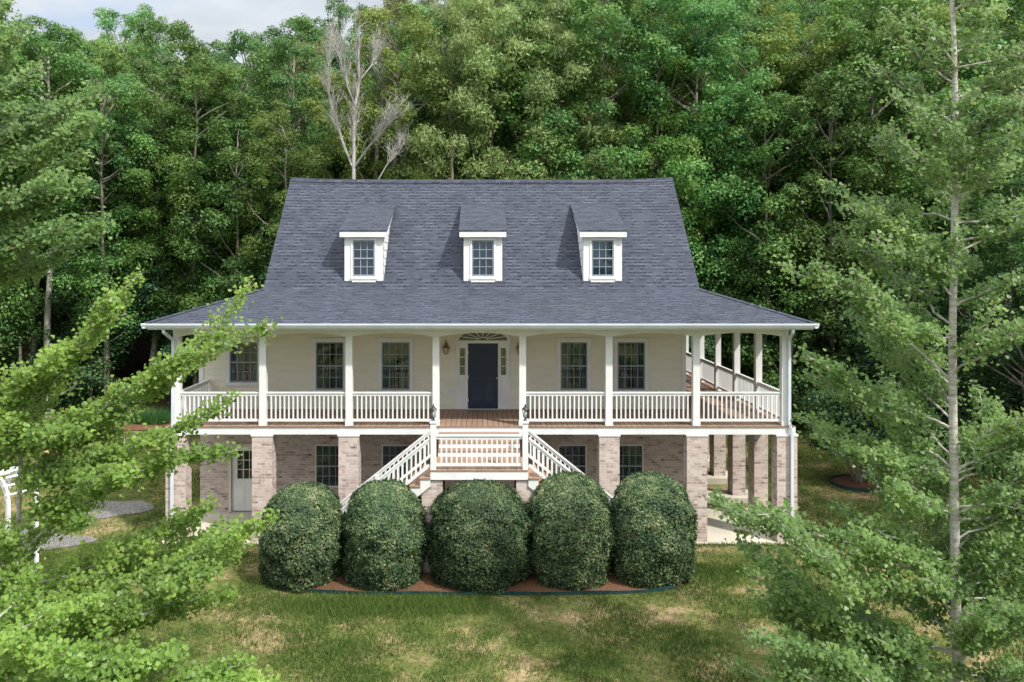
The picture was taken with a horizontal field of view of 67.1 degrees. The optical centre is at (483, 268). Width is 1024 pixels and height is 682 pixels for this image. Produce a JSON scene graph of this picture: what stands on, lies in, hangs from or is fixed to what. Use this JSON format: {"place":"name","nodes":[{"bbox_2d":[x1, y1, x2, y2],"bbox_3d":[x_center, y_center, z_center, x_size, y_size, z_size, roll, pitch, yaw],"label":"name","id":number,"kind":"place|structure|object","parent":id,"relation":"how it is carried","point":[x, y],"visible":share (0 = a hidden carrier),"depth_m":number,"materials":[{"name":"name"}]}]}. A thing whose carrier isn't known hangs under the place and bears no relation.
{"place":"outdoors","nodes":[
{"label":"outdoors","id":0,"kind":"place"},
{"bbox_2d":[1,0,880,69],"label":"sky","id":1,"kind":"structure","parent":0,"point":[210,20],"materials":[{"name":"white"}]},
{"bbox_2d":[0,255,1023,681],"bbox_3d":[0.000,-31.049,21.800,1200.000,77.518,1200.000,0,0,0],"label":"ground","id":2,"kind":"structure","parent":0,"point":[138,353],"depth_m":16.80,"materials":[{"name":"green plant"}]},
{"bbox_2d":[0,467,38,564],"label":"garden arbor","id":3,"kind":"object","parent":2,"relation":"on","point":[11,474],"visible":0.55,"depth_m":19.93,"materials":[{"name":"white paint"}]},
{"bbox_2d":[0,20,65,355],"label":"forest tree","id":4,"kind":"object","parent":2,"relation":"on","point":[17,303],"visible":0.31,"depth_m":37.19,"materials":[{"name":"green plant"}]},
{"bbox_2d":[0,297,65,401],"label":"forest tree","id":5,"kind":"object","parent":2,"relation":"on","point":[7,361],"visible":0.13,"depth_m":39.59,"materials":[{"name":"green plant"}]},
{"bbox_2d":[11,528,96,549],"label":"gravel path","id":6,"kind":"structure","parent":2,"relation":"on","point":[70,540],"depth_m":21.73,"materials":[{"name":"grey gravel"}]},
{"bbox_2d":[0,44,109,396],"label":"forest tree","id":7,"kind":"object","parent":2,"relation":"on","point":[52,92],"visible":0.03,"depth_m":40.01,"materials":[{"name":"green plant"}]},
{"bbox_2d":[0,20,117,417],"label":"forest tree","id":8,"kind":"object","parent":2,"relation":"on","point":[63,46],"visible":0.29,"depth_m":38.08,"materials":[{"name":"green plant"}]},
{"bbox_2d":[0,0,118,287],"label":"ginkgo tree","id":9,"kind":"object","parent":2,"relation":"on","point":[19,203],"visible":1,"depth_m":12.41,"materials":[{"name":"green plant"}]},
{"bbox_2d":[31,20,98,77],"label":"forest tree","id":10,"kind":"object","parent":2,"relation":"on","point":[48,34],"visible":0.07,"depth_m":56.98,"materials":[{"name":"green plant"}]},
{"bbox_2d":[26,307,125,407],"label":"forest tree","id":11,"kind":"object","parent":2,"relation":"on","point":[61,335],"visible":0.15,"depth_m":39.10,"materials":[{"name":"green plant"}]},
{"bbox_2d":[15,40,152,362],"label":"forest tree","id":12,"kind":"object","parent":2,"relation":"on","point":[112,170],"visible":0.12,"depth_m":42.23,"materials":[{"name":"green plant"}]},
{"bbox_2d":[47,263,145,407],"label":"forest tree","id":13,"kind":"object","parent":2,"relation":"on","point":[93,378],"visible":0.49,"depth_m":38.50,"materials":[{"name":"green plant"}]},
{"bbox_2d":[32,53,172,401],"bbox_3d":[-18.803,-1.113,38.084,6.670,18.322,6.585,0,0,-26],"label":"forest tree","id":14,"kind":"object","parent":2,"relation":"on","point":[120,85],"visible":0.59,"depth_m":37.65,"materials":[{"name":"green plant"}]},
{"bbox_2d":[84,501,153,518],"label":"gravel path","id":15,"kind":"structure","parent":2,"relation":"on","point":[125,508],"depth_m":24.71,"materials":[{"name":"grey gravel"}]},
{"bbox_2d":[74,7,168,104],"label":"forest tree","id":16,"kind":"object","parent":2,"relation":"on","point":[106,14],"visible":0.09,"depth_m":58.72,"materials":[{"name":"green plant"}]},
{"bbox_2d":[77,37,179,348],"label":"forest tree","id":17,"kind":"object","parent":2,"relation":"on","point":[135,49],"visible":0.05,"depth_m":44.60,"materials":[{"name":"green plant"}]},
{"bbox_2d":[113,420,170,429],"bbox_3d":[-16.183,7.351,36.710,3.092,0.174,2.525,0,0,0],"label":"mulch bed","id":18,"kind":"object","parent":2,"relation":"on","point":[136,427],"visible":0.27,"depth_m":36.01,"materials":[{"name":"brown soil"}]},
{"bbox_2d":[131,405,170,424],"bbox_3d":[-15.858,6.952,36.716,2.486,0.750,1.798,0,0,0],"label":"leafy plant","id":19,"kind":"object","parent":18,"relation":"on","point":[153,417],"visible":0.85,"depth_m":36.39,"materials":[{"name":"green plant"}]},
{"bbox_2d":[0,264,285,681],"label":"ginkgo tree","id":20,"kind":"object","parent":2,"relation":"on","point":[165,585],"visible":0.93,"depth_m":12.67,"materials":[{"name":"green plant"}]},
{"bbox_2d":[0,557,292,681],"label":"ginkgo tree","id":21,"kind":"object","parent":2,"relation":"on","point":[81,661],"visible":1,"depth_m":11.19,"materials":[{"name":"green plant"}]},
{"bbox_2d":[117,3,183,73],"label":"forest tree","id":22,"kind":"object","parent":2,"relation":"on","point":[149,10],"visible":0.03,"depth_m":77.80,"materials":[{"name":"green plant"}]},
{"bbox_2d":[99,67,208,356],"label":"forest tree","id":23,"kind":"object","parent":2,"relation":"on","point":[163,78],"visible":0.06,"depth_m":42.24,"materials":[{"name":"green plant"}]},
{"bbox_2d":[96,58,216,366],"bbox_3d":[-17.033,-1.828,40.550,5.636,18.212,6.246,0,0,39],"label":"forest tree","id":24,"kind":"object","parent":2,"relation":"on","point":[155,82],"visible":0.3,"depth_m":39.74,"materials":[{"name":"green plant"}]},
{"bbox_2d":[105,18,211,196],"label":"forest tree","id":25,"kind":"object","parent":2,"relation":"on","point":[184,29],"visible":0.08,"depth_m":50.87,"materials":[{"name":"green plant"}]},
{"bbox_2d":[128,233,227,403],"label":"forest tree","id":26,"kind":"object","parent":2,"relation":"on","point":[166,348],"visible":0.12,"depth_m":38.31,"materials":[{"name":"green plant"}]},
{"bbox_2d":[117,52,258,384],"bbox_3d":[-14.793,-1.454,38.848,6.734,18.846,6.746,0,0,-28],"label":"forest tree","id":27,"kind":"object","parent":2,"relation":"on","point":[173,299],"visible":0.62,"depth_m":37.86,"materials":[{"name":"green plant"}]},
{"bbox_2d":[146,72,259,305],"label":"forest tree","id":28,"kind":"object","parent":2,"relation":"on","point":[189,99],"visible":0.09,"depth_m":40.37,"materials":[{"name":"green plant"}]},
{"bbox_2d":[168,36,242,243],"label":"forest tree","id":29,"kind":"object","parent":2,"relation":"on","point":[192,47],"visible":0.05,"depth_m":50.95,"materials":[{"name":"green plant"}]},
{"bbox_2d":[168,116,283,371],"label":"forest tree","id":30,"kind":"object","parent":2,"relation":"on","point":[236,207],"visible":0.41,"depth_m":36.80,"materials":[{"name":"green plant"}]},
{"bbox_2d":[172,49,288,291],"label":"forest tree","id":31,"kind":"object","parent":2,"relation":"on","point":[259,73],"visible":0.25,"depth_m":39.95,"materials":[{"name":"green plant"}]},
{"bbox_2d":[194,29,305,267],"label":"forest tree","id":32,"kind":"object","parent":2,"relation":"on","point":[230,48],"visible":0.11,"depth_m":45.10,"materials":[{"name":"green plant"}]},
{"bbox_2d":[235,98,332,290],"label":"forest tree","id":33,"kind":"object","parent":2,"relation":"on","point":[279,120],"visible":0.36,"depth_m":36.31,"materials":[{"name":"green plant"}]},
{"bbox_2d":[249,15,331,202],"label":"forest tree","id":34,"kind":"object","parent":2,"relation":"on","point":[302,25],"visible":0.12,"depth_m":59.09,"materials":[{"name":"green plant"}]},
{"bbox_2d":[237,35,347,246],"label":"forest tree","id":35,"kind":"object","parent":2,"relation":"on","point":[282,58],"visible":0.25,"depth_m":41.26,"materials":[{"name":"green plant"}]},
{"bbox_2d":[262,67,344,222],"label":"forest tree","id":36,"kind":"object","parent":2,"relation":"on","point":[306,122],"visible":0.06,"depth_m":46.48,"materials":[{"name":"green plant"}]},
{"bbox_2d":[284,13,327,98],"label":"forest tree","id":37,"kind":"object","parent":2,"relation":"on","point":[301,37],"visible":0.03,"depth_m":66.42,"materials":[{"name":"green plant"}]},
{"bbox_2d":[273,36,350,175],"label":"forest tree","id":38,"kind":"object","parent":2,"relation":"on","point":[304,66],"visible":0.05,"depth_m":50.41,"materials":[{"name":"green plant"}]},
{"bbox_2d":[310,40,379,169],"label":"forest tree","id":39,"kind":"object","parent":2,"relation":"on","point":[336,66],"visible":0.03,"depth_m":49.79,"materials":[{"name":"green plant"}]},
{"bbox_2d":[318,0,379,80],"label":"forest tree","id":40,"kind":"object","parent":2,"relation":"on","point":[341,7],"visible":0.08,"depth_m":75.42,"materials":[{"name":"green plant"}]},
{"bbox_2d":[281,59,417,187],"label":"forest tree","id":41,"kind":"object","parent":2,"relation":"on","point":[311,103],"visible":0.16,"depth_m":37.71,"materials":[{"name":"green plant"}]},
{"bbox_2d":[315,2,418,178],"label":"bare tree","id":42,"kind":"object","parent":2,"relation":"on","point":[353,164],"visible":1,"depth_m":33.55,"materials":[{"name":"grey plant"}]},
{"bbox_2d":[331,24,447,178],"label":"forest tree","id":43,"kind":"object","parent":2,"relation":"on","point":[400,45],"visible":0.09,"depth_m":42.00,"materials":[{"name":"green plant"}]},
{"bbox_2d":[327,0,461,178],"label":"forest tree","id":44,"kind":"object","parent":2,"relation":"on","point":[372,16],"visible":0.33,"depth_m":36.85,"materials":[{"name":"green plant"}]},
{"bbox_2d":[366,0,453,167],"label":"forest tree","id":45,"kind":"object","parent":2,"relation":"on","point":[392,6],"visible":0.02,"depth_m":49.25,"materials":[{"name":"green plant"}]},
{"bbox_2d":[368,2,504,178],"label":"forest tree","id":46,"kind":"object","parent":2,"relation":"on","point":[426,12],"visible":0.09,"depth_m":40.05,"materials":[{"name":"green plant"}]},
{"bbox_2d":[379,0,517,178],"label":"forest tree","id":47,"kind":"object","parent":2,"relation":"on","point":[468,30],"visible":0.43,"depth_m":36.55,"materials":[{"name":"green plant"}]},
{"bbox_2d":[270,585,675,594],"bbox_3d":[-0.457,7.665,18.494,10.131,0.104,1.008,0,0,5],"label":"garden edging","id":48,"kind":"object","parent":2,"relation":"on","point":[524,592],"visible":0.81,"depth_m":18.21,"materials":[{"name":"black plastic"}]},
{"bbox_2d":[141,177,819,571],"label":"brick house","id":49,"kind":"structure","parent":2,"relation":"on","point":[429,339],"depth_m":24.12,"materials":[{"name":"beige"}]},
{"bbox_2d":[228,443,251,511],"bbox_3d":[-7.475,6.580,24.451,1.090,2.140,0.399,0,0,0],"label":"basement door","id":50,"kind":"structure","parent":49,"relation":"in","point":[239,489],"depth_m":24.32,"materials":[{"name":"white paint"}]},
{"bbox_2d":[225,338,258,385],"bbox_3d":[-7.530,2.933,24.525,1.140,1.495,0.630,0,0,0],"label":"window","id":51,"kind":"structure","parent":49,"relation":"in","point":[242,369],"depth_m":24.39,"materials":[{"name":"glass"}]},
{"bbox_2d":[315,445,337,487],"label":"window","id":52,"kind":"structure","parent":49,"relation":"in","point":[326,456],"depth_m":24.39,"materials":[{"name":"black glass"}]},
{"bbox_2d":[312,338,345,391],"bbox_3d":[-4.830,3.048,24.525,1.120,1.725,0.630,0,0,0],"label":"window","id":53,"kind":"structure","parent":49,"relation":"in","point":[328,354],"depth_m":24.29,"materials":[{"name":"glass"}]},
{"bbox_2d":[350,238,376,278],"bbox_3d":[-3.710,-0.305,24.010,0.820,1.290,0.228,0,0,0],"label":"window","id":54,"kind":"structure","parent":49,"relation":"in","point":[363,250],"depth_m":23.97,"materials":[{"name":"white paint"}]},
{"bbox_2d":[378,338,413,391],"bbox_3d":[-2.755,3.048,24.525,1.130,1.725,0.630,0,0,0],"label":"window","id":55,"kind":"structure","parent":49,"relation":"in","point":[395,355],"depth_m":24.28,"materials":[{"name":"glass"}]},
{"bbox_2d":[382,445,409,480],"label":"window","id":56,"kind":"structure","parent":49,"relation":"in","point":[389,452],"depth_m":24.39,"materials":[{"name":"black glass"}]},
{"bbox_2d":[467,343,497,408],"bbox_3d":[-0.025,3.378,24.205,0.966,2.045,0.110,0,0,0],"label":"front door","id":57,"kind":"structure","parent":49,"relation":"in","point":[482,376],"depth_m":24.24,"materials":[{"name":"blue paint"}]},
{"bbox_2d":[470,238,495,278],"bbox_3d":[-0.015,-0.305,24.010,0.820,1.290,0.228,0,0,0],"label":"window","id":58,"kind":"structure","parent":49,"relation":"in","point":[482,250],"depth_m":24.07,"materials":[{"name":"white paint"}]},
{"bbox_2d":[558,445,586,474],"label":"window","id":59,"kind":"structure","parent":49,"relation":"in","point":[576,455],"depth_m":24.39,"materials":[{"name":"black glass"}]},
{"bbox_2d":[557,338,590,391],"bbox_3d":[2.845,3.048,24.525,1.090,1.725,0.630,0,0,0],"label":"window","id":60,"kind":"structure","parent":49,"relation":"in","point":[573,354],"depth_m":24.38,"materials":[{"name":"glass"}]},
{"bbox_2d":[589,238,615,278],"bbox_3d":[3.700,-0.305,24.211,0.820,1.290,0.630,0,0,0],"label":"window","id":61,"kind":"structure","parent":49,"relation":"in","point":[602,250],"depth_m":23.96,"materials":[{"name":"white paint"}]},
{"bbox_2d":[613,338,648,391],"bbox_3d":[4.645,3.048,24.525,1.110,1.725,0.630,0,0,0],"label":"window","id":62,"kind":"structure","parent":49,"relation":"in","point":[631,355],"depth_m":24.26,"materials":[{"name":"glass"}]},
{"bbox_2d":[620,445,642,482],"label":"window","id":63,"kind":"structure","parent":49,"relation":"in","point":[631,456],"depth_m":24.39,"materials":[{"name":"black glass"}]},
{"bbox_2d":[417,0,567,178],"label":"forest tree","id":64,"kind":"object","parent":2,"relation":"on","point":[490,62],"visible":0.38,"depth_m":37.07,"materials":[{"name":"green plant"}]},
{"bbox_2d":[314,564,688,591],"bbox_3d":[-0.150,7.680,19.450,10.600,0.001,2.440,0,0,0],"label":"mulch bed","id":65,"kind":"object","parent":2,"relation":"on","point":[425,582],"visible":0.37,"depth_m":18.63,"materials":[{"name":"brown soil"}]},
{"bbox_2d":[257,481,345,592],"bbox_3d":[-4.538,6.554,19.393,2.331,2.340,2.757,0,0,0],"label":"clipped shrub","id":66,"kind":"object","parent":65,"relation":"on","point":[301,545],"visible":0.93,"depth_m":18.49,"materials":[{"name":"green plant"}]},
{"bbox_2d":[341,477,430,591],"bbox_3d":[-2.453,6.506,19.316,2.333,2.432,2.627,0,0,0],"label":"clipped shrub","id":67,"kind":"object","parent":65,"relation":"on","point":[385,534],"visible":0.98,"depth_m":18.49,"materials":[{"name":"green plant"}]},
{"bbox_2d":[423,478,534,594],"bbox_3d":[-0.079,6.491,19.190,2.903,2.455,2.573,0,0,0],"label":"clipped shrub","id":68,"kind":"object","parent":65,"relation":"on","point":[479,531],"visible":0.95,"depth_m":18.41,"materials":[{"name":"green plant"}]},
{"bbox_2d":[527,470,616,590],"bbox_3d":[2.162,6.398,19.359,2.274,2.643,2.635,0,0,0],"label":"clipped shrub","id":69,"kind":"object","parent":65,"relation":"on","point":[571,546],"visible":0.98,"depth_m":18.50,"materials":[{"name":"green plant"}]},
{"bbox_2d":[609,470,698,588],"bbox_3d":[4.211,6.422,19.451,2.387,2.591,2.607,0,0,0],"label":"clipped shrub","id":70,"kind":"object","parent":65,"relation":"on","point":[655,522],"visible":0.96,"depth_m":18.59,"materials":[{"name":"green plant"}]},
{"bbox_2d":[464,0,582,178],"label":"forest tree","id":71,"kind":"object","parent":2,"relation":"on","point":[500,133],"visible":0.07,"depth_m":39.98,"materials":[{"name":"green plant"}]},
{"bbox_2d":[475,42,582,178],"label":"forest tree","id":72,"kind":"object","parent":2,"relation":"on","point":[509,116],"visible":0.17,"depth_m":38.03,"materials":[{"name":"green plant"}]},
{"bbox_2d":[482,0,622,178],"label":"forest tree","id":73,"kind":"object","parent":2,"relation":"on","point":[535,89],"visible":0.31,"depth_m":37.45,"materials":[{"name":"green plant"}]},
{"bbox_2d":[494,0,648,178],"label":"forest tree","id":74,"kind":"object","parent":2,"relation":"on","point":[580,55],"visible":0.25,"depth_m":37.86,"materials":[{"name":"green plant"}]},
{"bbox_2d":[532,0,677,178],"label":"forest tree","id":75,"kind":"object","parent":2,"relation":"on","point":[655,49],"visible":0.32,"depth_m":37.79,"materials":[{"name":"green plant"}]},
{"bbox_2d":[556,0,679,178],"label":"forest tree","id":76,"kind":"object","parent":2,"relation":"on","point":[616,78],"visible":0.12,"depth_m":40.06,"materials":[{"name":"green plant"}]},
{"bbox_2d":[593,29,724,282],"bbox_3d":[8.789,-2.156,39.363,6.541,20.081,6.552,0,0,-39],"label":"forest tree","id":77,"kind":"object","parent":2,"relation":"on","point":[673,119],"visible":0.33,"depth_m":38.30,"materials":[{"name":"green plant"}]},
{"bbox_2d":[606,9,716,235],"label":"forest tree","id":78,"kind":"object","parent":2,"relation":"on","point":[670,16],"visible":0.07,"depth_m":40.93,"materials":[{"name":"green plant"}]},
{"bbox_2d":[622,0,780,296],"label":"forest tree","id":79,"kind":"object","parent":2,"relation":"on","point":[722,103],"visible":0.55,"depth_m":37.84,"materials":[{"name":"green plant"}]},
{"bbox_2d":[640,0,768,302],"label":"forest tree","id":80,"kind":"object","parent":2,"relation":"on","point":[726,76],"visible":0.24,"depth_m":39.44,"materials":[{"name":"green plant"}]},
{"bbox_2d":[700,28,812,372],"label":"forest tree","id":81,"kind":"object","parent":2,"relation":"on","point":[774,41],"visible":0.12,"depth_m":40.93,"materials":[{"name":"green plant"}]},
{"bbox_2d":[718,0,803,239],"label":"forest tree","id":82,"kind":"object","parent":2,"relation":"on","point":[769,8],"visible":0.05,"depth_m":50.96,"materials":[{"name":"green plant"}]},
{"bbox_2d":[704,14,821,299],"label":"forest tree","id":83,"kind":"object","parent":2,"relation":"on","point":[755,27],"visible":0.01,"depth_m":44.21,"materials":[{"name":"green plant"}]},
{"bbox_2d":[704,90,845,379],"bbox_3d":[13.755,-0.388,38.304,6.485,16.957,7.045,0,0,-38],"label":"forest tree","id":84,"kind":"object","parent":2,"relation":"on","point":[767,252],"visible":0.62,"depth_m":37.22,"materials":[{"name":"green plant"}]},
{"bbox_2d":[746,330,828,432],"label":"forest tree","id":85,"kind":"object","parent":2,"relation":"on","point":[798,372],"visible":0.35,"depth_m":36.03,"materials":[{"name":"green plant"}]},
{"bbox_2d":[745,0,863,168],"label":"forest tree","id":86,"kind":"object","parent":2,"relation":"on","point":[808,14],"visible":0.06,"depth_m":45.90,"materials":[{"name":"green plant"}]},
{"bbox_2d":[779,328,843,401],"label":"forest tree","id":87,"kind":"object","parent":2,"relation":"on","point":[828,345],"visible":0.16,"depth_m":37.75,"materials":[{"name":"green plant"}]},
{"bbox_2d":[744,10,879,384],"bbox_3d":[17.077,-3.184,40.443,6.755,21.396,6.744,0,0,10],"label":"forest tree","id":88,"kind":"object","parent":2,"relation":"on","point":[789,62],"visible":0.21,"depth_m":39.74,"materials":[{"name":"green plant"}]},
{"bbox_2d":[756,42,877,335],"bbox_3d":[17.561,-2.087,40.489,5.950,19.223,6.592,0,0,-40],"label":"forest tree","id":89,"kind":"object","parent":2,"relation":"on","point":[798,75],"visible":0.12,"depth_m":39.30,"materials":[{"name":"green plant"}]},
{"bbox_2d":[764,0,884,117],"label":"forest tree","id":90,"kind":"object","parent":2,"relation":"on","point":[798,9],"visible":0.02,"depth_m":49.85,"materials":[{"name":"green plant"}]},
{"bbox_2d":[768,66,906,374],"bbox_3d":[16.659,-0.729,37.611,6.209,17.901,6.746,0,0,11],"label":"forest tree","id":91,"kind":"object","parent":2,"relation":"on","point":[813,313],"visible":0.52,"depth_m":36.34,"materials":[{"name":"green plant"}]},
{"bbox_2d":[821,348,889,431],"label":"forest tree","id":92,"kind":"object","parent":2,"relation":"on","point":[845,355],"visible":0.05,"depth_m":35.24,"materials":[{"name":"green plant"}]},
{"bbox_2d":[801,381,911,483],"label":"tree","id":93,"kind":"object","parent":2,"relation":"on","point":[836,408],"visible":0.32,"depth_m":27.21,"materials":[{"name":"green plant"}]},
{"bbox_2d":[702,0,1023,681],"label":"conifer tree","id":94,"kind":"object","parent":2,"relation":"on","point":[960,564],"visible":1,"depth_m":11.86,"materials":[{"name":"green plant"}]},
{"bbox_2d":[809,19,929,357],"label":"forest tree","id":95,"kind":"object","parent":2,"relation":"on","point":[876,96],"visible":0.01,"depth_m":40.67,"materials":[{"name":"green plant"}]},
{"bbox_2d":[795,0,950,352],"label":"forest tree","id":96,"kind":"object","parent":2,"relation":"on","point":[849,28],"visible":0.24,"depth_m":37.58,"materials":[{"name":"green plant"}]},
{"bbox_2d":[840,245,972,447],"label":"forest tree","id":97,"kind":"object","parent":2,"relation":"on","point":[867,367],"visible":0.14,"depth_m":32.80,"materials":[{"name":"green plant"}]},
{"bbox_2d":[828,0,1004,354],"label":"forest tree","id":98,"kind":"object","parent":2,"relation":"on","point":[871,22],"visible":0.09,"depth_m":37.99,"materials":[{"name":"green plant"}]},
{"bbox_2d":[868,2,980,279],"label":"forest tree","id":99,"kind":"object","parent":2,"relation":"on","point":[946,36],"visible":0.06,"depth_m":39.48,"materials":[{"name":"green plant"}]},
{"bbox_2d":[873,342,989,459],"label":"forest tree","id":100,"kind":"object","parent":2,"relation":"on","point":[962,412],"visible":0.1,"depth_m":29.95,"materials":[{"name":"green plant"}]},
{"bbox_2d":[894,26,1023,336],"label":"forest tree","id":101,"kind":"object","parent":2,"relation":"on","point":[970,72],"visible":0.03,"depth_m":38.85,"materials":[{"name":"green plant"}]},
{"bbox_2d":[896,77,1023,425],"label":"forest tree","id":102,"kind":"object","parent":2,"relation":"on","point":[942,96],"visible":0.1,"depth_m":34.08,"materials":[{"name":"green plant"}]},
{"bbox_2d":[939,163,1023,414],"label":"forest tree","id":103,"kind":"object","parent":2,"relation":"on","point":[1007,187],"visible":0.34,"depth_m":30.76,"materials":[{"name":"green plant"}]},
{"bbox_2d":[945,260,1023,480],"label":"forest tree","id":104,"kind":"object","parent":2,"relation":"on","point":[1004,395],"visible":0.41,"depth_m":28.34,"materials":[{"name":"green plant"}]},
{"bbox_2d":[945,4,1023,255],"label":"forest tree","id":105,"kind":"object","parent":2,"relation":"on","point":[1013,27],"visible":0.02,"depth_m":42.54,"materials":[{"name":"green plant"}]},
{"bbox_2d":[959,40,1023,305],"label":"forest tree","id":106,"kind":"object","parent":2,"relation":"on","point":[1009,90],"visible":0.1,"depth_m":38.30,"materials":[{"name":"green plant"}]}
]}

